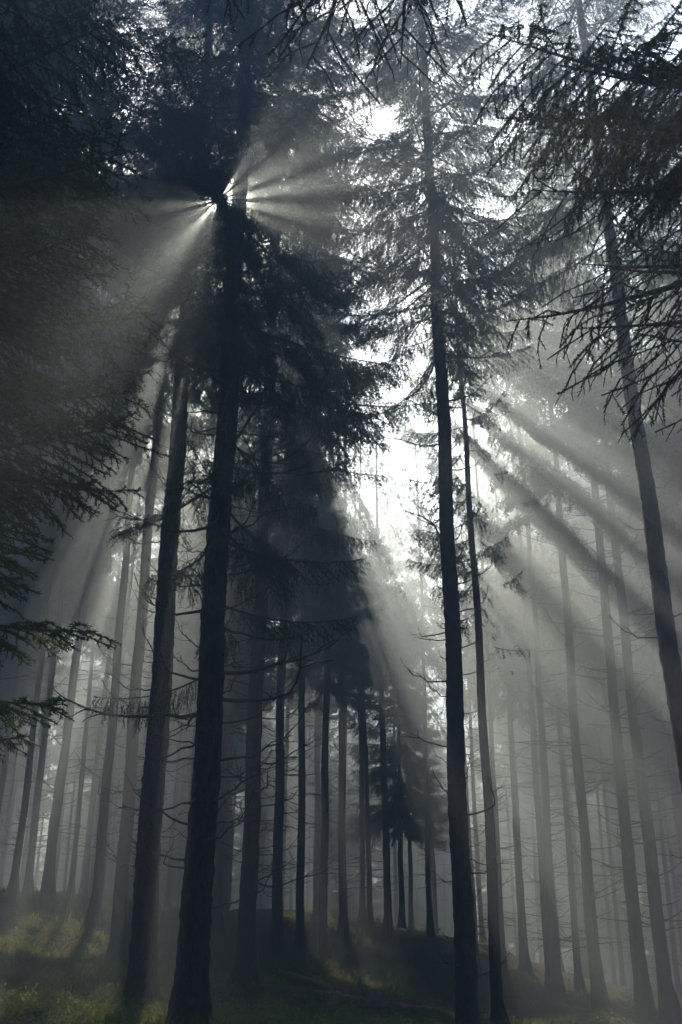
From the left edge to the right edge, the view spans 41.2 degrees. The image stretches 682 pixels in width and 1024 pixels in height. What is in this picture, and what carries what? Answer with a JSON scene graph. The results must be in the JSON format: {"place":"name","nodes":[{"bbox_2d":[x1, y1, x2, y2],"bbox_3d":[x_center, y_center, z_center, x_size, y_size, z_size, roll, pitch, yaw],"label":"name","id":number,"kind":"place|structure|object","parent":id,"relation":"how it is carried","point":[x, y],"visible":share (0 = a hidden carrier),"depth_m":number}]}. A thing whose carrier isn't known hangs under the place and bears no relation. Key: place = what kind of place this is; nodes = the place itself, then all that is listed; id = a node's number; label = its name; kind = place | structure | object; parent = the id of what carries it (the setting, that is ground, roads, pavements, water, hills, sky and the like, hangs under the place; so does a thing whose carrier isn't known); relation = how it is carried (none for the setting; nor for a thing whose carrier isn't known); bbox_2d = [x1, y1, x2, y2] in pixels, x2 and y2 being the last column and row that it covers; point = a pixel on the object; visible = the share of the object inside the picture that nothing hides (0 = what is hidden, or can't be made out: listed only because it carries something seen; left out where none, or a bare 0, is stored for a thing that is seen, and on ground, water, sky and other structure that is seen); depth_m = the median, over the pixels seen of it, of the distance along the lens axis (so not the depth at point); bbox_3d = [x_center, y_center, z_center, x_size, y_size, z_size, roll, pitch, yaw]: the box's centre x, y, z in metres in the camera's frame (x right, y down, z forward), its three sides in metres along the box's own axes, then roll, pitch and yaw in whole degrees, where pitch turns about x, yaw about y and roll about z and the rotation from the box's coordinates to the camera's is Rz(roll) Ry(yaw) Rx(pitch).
{"place":"outdoors","nodes":[
{"label":"outdoors","id":0,"kind":"place"},
{"bbox_2d":[0,886,681,1023],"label":"ground","id":1,"kind":"structure","parent":0,"point":[441,942],"depth_m":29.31},
{"bbox_2d":[0,720,30,888],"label":"spruce tree","id":2,"kind":"object","parent":1,"relation":"on","point":[2,827],"visible":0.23,"depth_m":79.53},
{"bbox_2d":[0,658,60,888],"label":"spruce tree","id":3,"kind":"object","parent":1,"relation":"on","point":[21,769],"visible":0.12,"depth_m":72.53},
{"bbox_2d":[0,454,65,797],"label":"spruce tree","id":4,"kind":"object","parent":1,"relation":"on","point":[30,608],"visible":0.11,"depth_m":45.68},
{"bbox_2d":[0,599,69,829],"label":"spruce tree","id":5,"kind":"object","parent":1,"relation":"on","point":[9,684],"visible":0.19,"depth_m":53.49},
{"bbox_2d":[0,361,79,550],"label":"spruce tree","id":6,"kind":"object","parent":1,"relation":"on","point":[37,491],"visible":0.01,"depth_m":31.15},
{"bbox_2d":[0,496,80,888],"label":"spruce tree","id":7,"kind":"object","parent":1,"relation":"on","point":[61,672],"visible":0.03,"depth_m":59.23},
{"bbox_2d":[0,407,82,848],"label":"spruce tree","id":8,"kind":"object","parent":1,"relation":"on","point":[22,647],"visible":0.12,"depth_m":49.48},
{"bbox_2d":[15,676,72,890],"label":"spruce tree","id":9,"kind":"object","parent":1,"relation":"on","point":[44,807],"visible":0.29,"depth_m":72.51},
{"bbox_2d":[13,472,88,890],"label":"spruce tree","id":10,"kind":"object","parent":1,"relation":"on","point":[24,861],"visible":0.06,"depth_m":49.90},
{"bbox_2d":[0,287,113,891],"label":"spruce tree","id":11,"kind":"object","parent":1,"relation":"on","point":[14,883],"visible":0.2,"depth_m":40.05},
{"bbox_2d":[0,0,127,317],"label":"spruce tree","id":12,"kind":"object","parent":1,"relation":"on","point":[47,56],"visible":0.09,"depth_m":18.20},
{"bbox_2d":[40,731,88,895],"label":"spruce tree","id":13,"kind":"object","parent":1,"relation":"on","point":[60,880],"visible":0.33,"depth_m":94.72},
{"bbox_2d":[5,293,125,893],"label":"spruce tree","id":14,"kind":"object","parent":1,"relation":"on","point":[29,871],"visible":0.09,"depth_m":39.44},
{"bbox_2d":[42,716,96,886],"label":"spruce tree","id":15,"kind":"object","parent":1,"relation":"on","point":[79,858],"visible":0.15,"depth_m":98.40},
{"bbox_2d":[38,604,109,891],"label":"spruce tree","id":16,"kind":"object","parent":1,"relation":"on","point":[79,724],"visible":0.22,"depth_m":68.52},
{"bbox_2d":[51,658,102,892],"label":"spruce tree","id":17,"kind":"object","parent":1,"relation":"on","point":[79,752],"visible":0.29,"depth_m":69.66},
{"bbox_2d":[0,0,160,736],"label":"spruce tree","id":18,"kind":"object","parent":1,"relation":"on","point":[114,286],"visible":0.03,"depth_m":23.07},
{"bbox_2d":[0,0,161,556],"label":"spruce tree","id":19,"kind":"object","parent":1,"relation":"on","point":[78,121],"visible":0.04,"depth_m":21.83},
{"bbox_2d":[13,244,151,899],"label":"spruce tree","id":20,"kind":"object","parent":1,"relation":"on","point":[95,525],"visible":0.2,"depth_m":37.56},
{"bbox_2d":[0,0,170,421],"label":"spruce tree","id":21,"kind":"object","parent":1,"relation":"on","point":[57,65],"visible":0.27,"depth_m":12.89},
{"bbox_2d":[49,414,148,895],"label":"spruce tree","id":22,"kind":"object","parent":1,"relation":"on","point":[105,589],"visible":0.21,"depth_m":45.73},
{"bbox_2d":[57,419,157,897],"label":"spruce tree","id":23,"kind":"object","parent":1,"relation":"on","point":[83,889],"visible":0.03,"depth_m":49.32},
{"bbox_2d":[0,0,218,763],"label":"spruce tree","id":24,"kind":"object","parent":1,"relation":"on","point":[14,243],"visible":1,"depth_m":4.81},
{"bbox_2d":[87,658,143,898],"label":"spruce tree","id":25,"kind":"object","parent":1,"relation":"on","point":[113,837],"visible":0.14,"depth_m":67.12},
{"bbox_2d":[68,384,177,856],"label":"spruce tree","id":26,"kind":"object","parent":1,"relation":"on","point":[99,600],"visible":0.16,"depth_m":43.32},
{"bbox_2d":[76,534,170,895],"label":"spruce tree","id":27,"kind":"object","parent":1,"relation":"on","point":[120,741],"visible":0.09,"depth_m":63.90},
{"bbox_2d":[85,367,176,898],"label":"spruce tree","id":28,"kind":"object","parent":1,"relation":"on","point":[135,571],"visible":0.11,"depth_m":48.56},
{"bbox_2d":[51,61,215,927],"bbox_3d":[-7.426,-3.737,32.477,6.069,34.600,6.272,0,-22,0],"label":"spruce tree","id":29,"kind":"object","parent":1,"relation":"on","point":[94,908],"depth_m":29.25},
{"bbox_2d":[107,538,193,901],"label":"spruce tree","id":30,"kind":"object","parent":1,"relation":"on","point":[176,737],"visible":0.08,"depth_m":65.40},
{"bbox_2d":[69,1,254,965],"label":"spruce tree","id":31,"kind":"object","parent":1,"relation":"on","point":[116,948],"visible":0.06,"depth_m":25.50},
{"bbox_2d":[126,379,210,880],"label":"spruce tree","id":32,"kind":"object","parent":1,"relation":"on","point":[153,616],"visible":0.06,"depth_m":48.12},
{"bbox_2d":[146,523,195,906],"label":"spruce tree","id":33,"kind":"object","parent":1,"relation":"on","point":[178,892],"visible":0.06,"depth_m":63.05},
{"bbox_2d":[141,507,201,906],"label":"spruce tree","id":34,"kind":"object","parent":1,"relation":"on","point":[170,861],"visible":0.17,"depth_m":52.57},
{"bbox_2d":[159,733,188,906],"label":"spruce tree","id":35,"kind":"object","parent":1,"relation":"on","point":[170,800],"visible":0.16,"depth_m":79.26},
{"bbox_2d":[79,0,313,1011],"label":"spruce tree","id":36,"kind":"object","parent":1,"relation":"on","point":[142,976],"visible":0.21,"depth_m":17.34},
{"bbox_2d":[147,383,246,866],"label":"spruce tree","id":37,"kind":"object","parent":1,"relation":"on","point":[187,646],"visible":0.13,"depth_m":42.17},
{"bbox_2d":[176,464,276,909],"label":"spruce tree","id":38,"kind":"object","parent":1,"relation":"on","point":[238,710],"visible":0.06,"depth_m":49.32},
{"bbox_2d":[44,0,413,1023],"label":"spruce tree","id":39,"kind":"object","parent":1,"relation":"on","point":[224,480],"visible":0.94,"depth_m":13.40},
{"bbox_2d":[182,433,275,911],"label":"spruce tree","id":40,"kind":"object","parent":1,"relation":"on","point":[228,750],"visible":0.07,"depth_m":46.39},
{"bbox_2d":[173,297,299,934],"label":"spruce tree","id":41,"kind":"object","parent":1,"relation":"on","point":[217,923],"visible":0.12,"depth_m":34.99},
{"bbox_2d":[214,705,270,910],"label":"spruce tree","id":42,"kind":"object","parent":1,"relation":"on","point":[230,824],"visible":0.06,"depth_m":59.18},
{"bbox_2d":[230,781,272,909],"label":"spruce tree","id":43,"kind":"object","parent":1,"relation":"on","point":[268,859],"visible":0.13,"depth_m":83.04},
{"bbox_2d":[240,702,292,908],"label":"spruce tree","id":44,"kind":"object","parent":1,"relation":"on","point":[265,810],"visible":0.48,"depth_m":68.01},
{"bbox_2d":[185,95,372,956],"bbox_3d":[-2.063,-2.441,33.266,6.940,34.600,6.326,0,-22,0],"label":"spruce tree","id":45,"kind":"object","parent":1,"relation":"on","point":[277,941],"visible":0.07,"depth_m":30.42},
{"bbox_2d":[231,377,332,896],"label":"spruce tree","id":46,"kind":"object","parent":1,"relation":"on","point":[268,661],"visible":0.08,"depth_m":39.29},
{"bbox_2d":[138,0,432,989],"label":"spruce tree","id":47,"kind":"object","parent":1,"relation":"on","point":[244,970],"visible":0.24,"depth_m":21.54},
{"bbox_2d":[259,609,315,909],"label":"spruce tree","id":48,"kind":"object","parent":1,"relation":"on","point":[286,772],"visible":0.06,"depth_m":52.91},
{"bbox_2d":[263,709,312,909],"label":"spruce tree","id":49,"kind":"object","parent":1,"relation":"on","point":[291,823],"visible":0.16,"depth_m":72.17},
{"bbox_2d":[230,181,368,956],"bbox_3d":[-1.385,-0.566,35.605,5.193,33.792,4.782,12,-25,-27],"label":"spruce tree","id":50,"kind":"object","parent":1,"relation":"on","point":[300,942],"visible":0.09,"depth_m":31.78},
{"bbox_2d":[284,681,335,909],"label":"spruce tree","id":51,"kind":"object","parent":1,"relation":"on","point":[295,735],"visible":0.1,"depth_m":63.59},
{"bbox_2d":[287,696,338,904],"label":"spruce tree","id":52,"kind":"object","parent":1,"relation":"on","point":[331,788],"visible":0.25,"depth_m":68.29},
{"bbox_2d":[231,208,418,961],"bbox_3d":[-0.747,0.287,36.930,7.537,33.600,6.834,0,-22,0],"label":"spruce tree","id":53,"kind":"object","parent":1,"relation":"on","point":[360,652],"visible":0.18,"depth_m":34.22},
{"bbox_2d":[284,368,368,921],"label":"spruce tree","id":54,"kind":"object","parent":1,"relation":"on","point":[317,841],"visible":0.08,"depth_m":41.04},
{"bbox_2d":[305,711,355,912],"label":"spruce tree","id":55,"kind":"object","parent":1,"relation":"on","point":[334,851],"visible":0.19,"depth_m":71.15},
{"bbox_2d":[144,0,532,118],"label":"spruce tree","id":56,"kind":"object","parent":1,"relation":"on","point":[332,10],"visible":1,"depth_m":4.12},
{"bbox_2d":[0,885,681,1023],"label":"undergrowth","id":57,"kind":"object","parent":1,"relation":"on","point":[334,919],"visible":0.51,"depth_m":17.24},
{"bbox_2d":[310,483,378,905],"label":"spruce tree","id":58,"kind":"object","parent":1,"relation":"on","point":[346,710],"visible":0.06,"depth_m":56.83},
{"bbox_2d":[295,303,397,941],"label":"spruce tree","id":59,"kind":"object","parent":1,"relation":"on","point":[343,929],"visible":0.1,"depth_m":38.40},
{"bbox_2d":[328,707,383,921],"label":"spruce tree","id":60,"kind":"object","parent":1,"relation":"on","point":[353,909],"visible":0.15,"depth_m":79.09},
{"bbox_2d":[336,713,392,917],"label":"spruce tree","id":61,"kind":"object","parent":1,"relation":"on","point":[377,855],"visible":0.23,"depth_m":68.13},
{"bbox_2d":[323,403,412,922],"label":"spruce tree","id":62,"kind":"object","parent":1,"relation":"on","point":[362,913],"visible":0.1,"depth_m":43.70},
{"bbox_2d":[322,401,418,925],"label":"spruce tree","id":63,"kind":"object","parent":1,"relation":"on","point":[369,915],"visible":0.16,"depth_m":44.05},
{"bbox_2d":[313,982,443,1016],"bbox_3d":[0.764,9.969,18.539,2.662,0.618,0.729,0,-22,0],"label":"fallen log","id":64,"kind":"object","parent":1,"relation":"on","point":[420,1008],"visible":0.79,"depth_m":18.43},
{"bbox_2d":[330,385,435,938],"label":"spruce tree","id":65,"kind":"object","parent":1,"relation":"on","point":[398,626],"visible":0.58,"depth_m":41.99},
{"bbox_2d":[354,451,427,927],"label":"spruce tree","id":66,"kind":"object","parent":1,"relation":"on","point":[399,553],"visible":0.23,"depth_m":58.55},
{"bbox_2d":[329,578,472,927],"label":"spruce tree","id":67,"kind":"object","parent":1,"relation":"on","point":[406,760],"visible":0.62,"depth_m":45.10},
{"bbox_2d":[356,661,448,929],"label":"spruce tree","id":68,"kind":"object","parent":1,"relation":"on","point":[410,900],"visible":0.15,"depth_m":48.05},
{"bbox_2d":[380,729,442,930],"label":"spruce tree","id":69,"kind":"object","parent":1,"relation":"on","point":[423,902],"visible":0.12,"depth_m":78.59},
{"bbox_2d":[373,359,468,937],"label":"spruce tree","id":70,"kind":"object","parent":1,"relation":"on","point":[420,623],"visible":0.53,"depth_m":44.57},
{"bbox_2d":[285,0,570,1023],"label":"spruce tree","id":71,"kind":"object","parent":1,"relation":"on","point":[433,218],"visible":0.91,"depth_m":19.53},
{"bbox_2d":[384,487,472,934],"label":"spruce tree","id":72,"kind":"object","parent":1,"relation":"on","point":[411,583],"visible":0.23,"depth_m":54.23},
{"bbox_2d":[415,721,453,935],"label":"spruce tree","id":73,"kind":"object","parent":1,"relation":"on","point":[450,923],"visible":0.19,"depth_m":86.38},
{"bbox_2d":[418,728,452,934],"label":"spruce tree","id":74,"kind":"object","parent":1,"relation":"on","point":[441,856],"visible":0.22,"depth_m":71.25},
{"bbox_2d":[395,262,523,984],"bbox_3d":[4.816,2.339,36.588,5.295,31.166,5.163,-14,-26,31],"label":"spruce tree","id":75,"kind":"object","parent":1,"relation":"on","point":[433,470],"visible":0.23,"depth_m":36.78},
{"bbox_2d":[421,439,501,944],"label":"spruce tree","id":76,"kind":"object","parent":1,"relation":"on","point":[468,662],"visible":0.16,"depth_m":49.65},
{"bbox_2d":[400,172,539,1023],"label":"spruce tree","id":77,"kind":"object","parent":1,"relation":"on","point":[498,1012],"visible":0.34,"depth_m":20.86},
{"bbox_2d":[427,278,540,975],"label":"spruce tree","id":78,"kind":"object","parent":1,"relation":"on","point":[504,967],"visible":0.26,"depth_m":37.89},
{"bbox_2d":[467,727,514,929],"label":"spruce tree","id":79,"kind":"object","parent":1,"relation":"on","point":[482,818],"visible":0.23,"depth_m":70.97},
{"bbox_2d":[439,421,565,972],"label":"spruce tree","id":80,"kind":"object","parent":1,"relation":"on","point":[524,963],"visible":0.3,"depth_m":41.84},
{"bbox_2d":[477,733,532,950],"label":"spruce tree","id":81,"kind":"object","parent":1,"relation":"on","point":[510,910],"visible":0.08,"depth_m":85.88},
{"bbox_2d":[463,567,548,960],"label":"spruce tree","id":82,"kind":"object","parent":1,"relation":"on","point":[504,761],"visible":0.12,"depth_m":63.08},
{"bbox_2d":[439,291,598,1000],"bbox_3d":[6.733,2.935,33.449,5.920,27.648,5.529,-9,-24,22],"label":"spruce tree","id":83,"kind":"object","parent":1,"relation":"on","point":[557,985],"visible":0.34,"depth_m":32.53},
{"bbox_2d":[463,405,575,972],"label":"spruce tree","id":84,"kind":"object","parent":1,"relation":"on","point":[492,506],"visible":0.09,"depth_m":49.91},
{"bbox_2d":[488,590,567,963],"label":"spruce tree","id":85,"kind":"object","parent":1,"relation":"on","point":[537,910],"visible":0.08,"depth_m":59.52},
{"bbox_2d":[459,300,600,990],"bbox_3d":[7.416,3.389,36.596,5.291,29.848,5.169,-20,-30,41],"label":"spruce tree","id":86,"kind":"object","parent":1,"relation":"on","point":[551,636],"visible":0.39,"depth_m":35.60},
{"bbox_2d":[502,783,563,962],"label":"spruce tree","id":87,"kind":"object","parent":1,"relation":"on","point":[528,910],"visible":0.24,"depth_m":80.13},
{"bbox_2d":[510,740,556,964],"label":"spruce tree","id":88,"kind":"object","parent":1,"relation":"on","point":[523,814],"visible":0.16,"depth_m":69.56},
{"bbox_2d":[494,673,589,955],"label":"spruce tree","id":89,"kind":"object","parent":1,"relation":"on","point":[553,762],"visible":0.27,"depth_m":56.17},
{"bbox_2d":[486,396,621,994],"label":"spruce tree","id":90,"kind":"object","parent":1,"relation":"on","point":[587,648],"visible":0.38,"depth_m":37.17},
{"bbox_2d":[471,158,639,1014],"bbox_3d":[6.741,-0.031,29.210,5.049,29.696,5.380,-3,-22,8],"label":"spruce tree","id":91,"kind":"object","parent":1,"relation":"on","point":[599,992],"visible":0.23,"depth_m":27.88},
{"bbox_2d":[502,424,612,978],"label":"spruce tree","id":92,"kind":"object","parent":1,"relation":"on","point":[585,961],"visible":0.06,"depth_m":47.30},
{"bbox_2d":[455,0,681,449],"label":"spruce tree","id":93,"kind":"object","parent":1,"relation":"on","point":[664,76],"visible":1,"depth_m":4.79},
{"bbox_2d":[458,0,681,858],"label":"spruce tree","id":94,"kind":"object","parent":1,"relation":"on","point":[670,658],"visible":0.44,"depth_m":17.53},
{"bbox_2d":[550,757,601,964],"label":"spruce tree","id":95,"kind":"object","parent":1,"relation":"on","point":[561,877],"visible":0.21,"depth_m":71.86},
{"bbox_2d":[487,107,681,1020],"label":"spruce tree","id":96,"kind":"object","parent":1,"relation":"on","point":[643,996],"visible":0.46,"depth_m":26.56},
{"bbox_2d":[560,517,625,984],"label":"spruce tree","id":97,"kind":"object","parent":1,"relation":"on","point":[612,957],"visible":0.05,"depth_m":54.35},
{"bbox_2d":[508,90,681,1023],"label":"spruce tree","id":98,"kind":"object","parent":1,"relation":"on","point":[669,1009],"visible":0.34,"depth_m":26.21},
{"bbox_2d":[567,789,624,975],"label":"spruce tree","id":99,"kind":"object","parent":1,"relation":"on","point":[605,957],"visible":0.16,"depth_m":76.50},
{"bbox_2d":[542,439,654,940],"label":"spruce tree","id":100,"kind":"object","parent":1,"relation":"on","point":[618,660],"visible":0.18,"depth_m":45.11},
{"bbox_2d":[545,471,658,952],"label":"spruce tree","id":101,"kind":"object","parent":1,"relation":"on","point":[582,724],"visible":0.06,"depth_m":53.08},
{"bbox_2d":[542,467,665,986],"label":"spruce tree","id":102,"kind":"object","parent":1,"relation":"on","point":[589,737],"visible":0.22,"depth_m":45.88},
{"bbox_2d":[595,778,645,978],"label":"spruce tree","id":103,"kind":"object","parent":1,"relation":"on","point":[615,853],"visible":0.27,"depth_m":70.47},
{"bbox_2d":[601,786,654,987],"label":"spruce tree","id":104,"kind":"object","parent":1,"relation":"on","point":[627,950],"visible":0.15,"depth_m":83.57},
{"bbox_2d":[583,412,681,964],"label":"spruce tree","id":105,"kind":"object","parent":1,"relation":"on","point":[632,598],"visible":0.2,"depth_m":40.02},
{"bbox_2d":[590,399,681,926],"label":"spruce tree","id":106,"kind":"object","parent":1,"relation":"on","point":[675,767],"visible":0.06,"depth_m":42.18},
{"bbox_2d":[592,566,681,999],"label":"spruce tree","id":107,"kind":"object","parent":1,"relation":"on","point":[656,762],"visible":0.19,"depth_m":48.98},
{"bbox_2d":[606,228,681,664],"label":"spruce tree","id":108,"kind":"object","parent":1,"relation":"on","point":[676,575],"visible":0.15,"depth_m":29.50},
{"bbox_2d":[617,223,681,569],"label":"spruce tree","id":109,"kind":"object","parent":1,"relation":"on","point":[676,526],"visible":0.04,"depth_m":34.16},
{"bbox_2d":[626,572,681,974],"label":"spruce tree","id":110,"kind":"object","parent":1,"relation":"on","point":[673,880],"visible":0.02,"depth_m":57.53},
{"bbox_2d":[632,784,681,971],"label":"spruce tree","id":111,"kind":"object","parent":1,"relation":"on","point":[670,826],"visible":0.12,"depth_m":71.11},
{"bbox_2d":[635,148,681,537],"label":"spruce tree","id":112,"kind":"object","parent":1,"relation":"on","point":[672,449],"visible":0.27,"depth_m":25.05},
{"bbox_2d":[12,0,681,953],"label":"sky","id":113,"kind":"structure","parent":0,"point":[403,458]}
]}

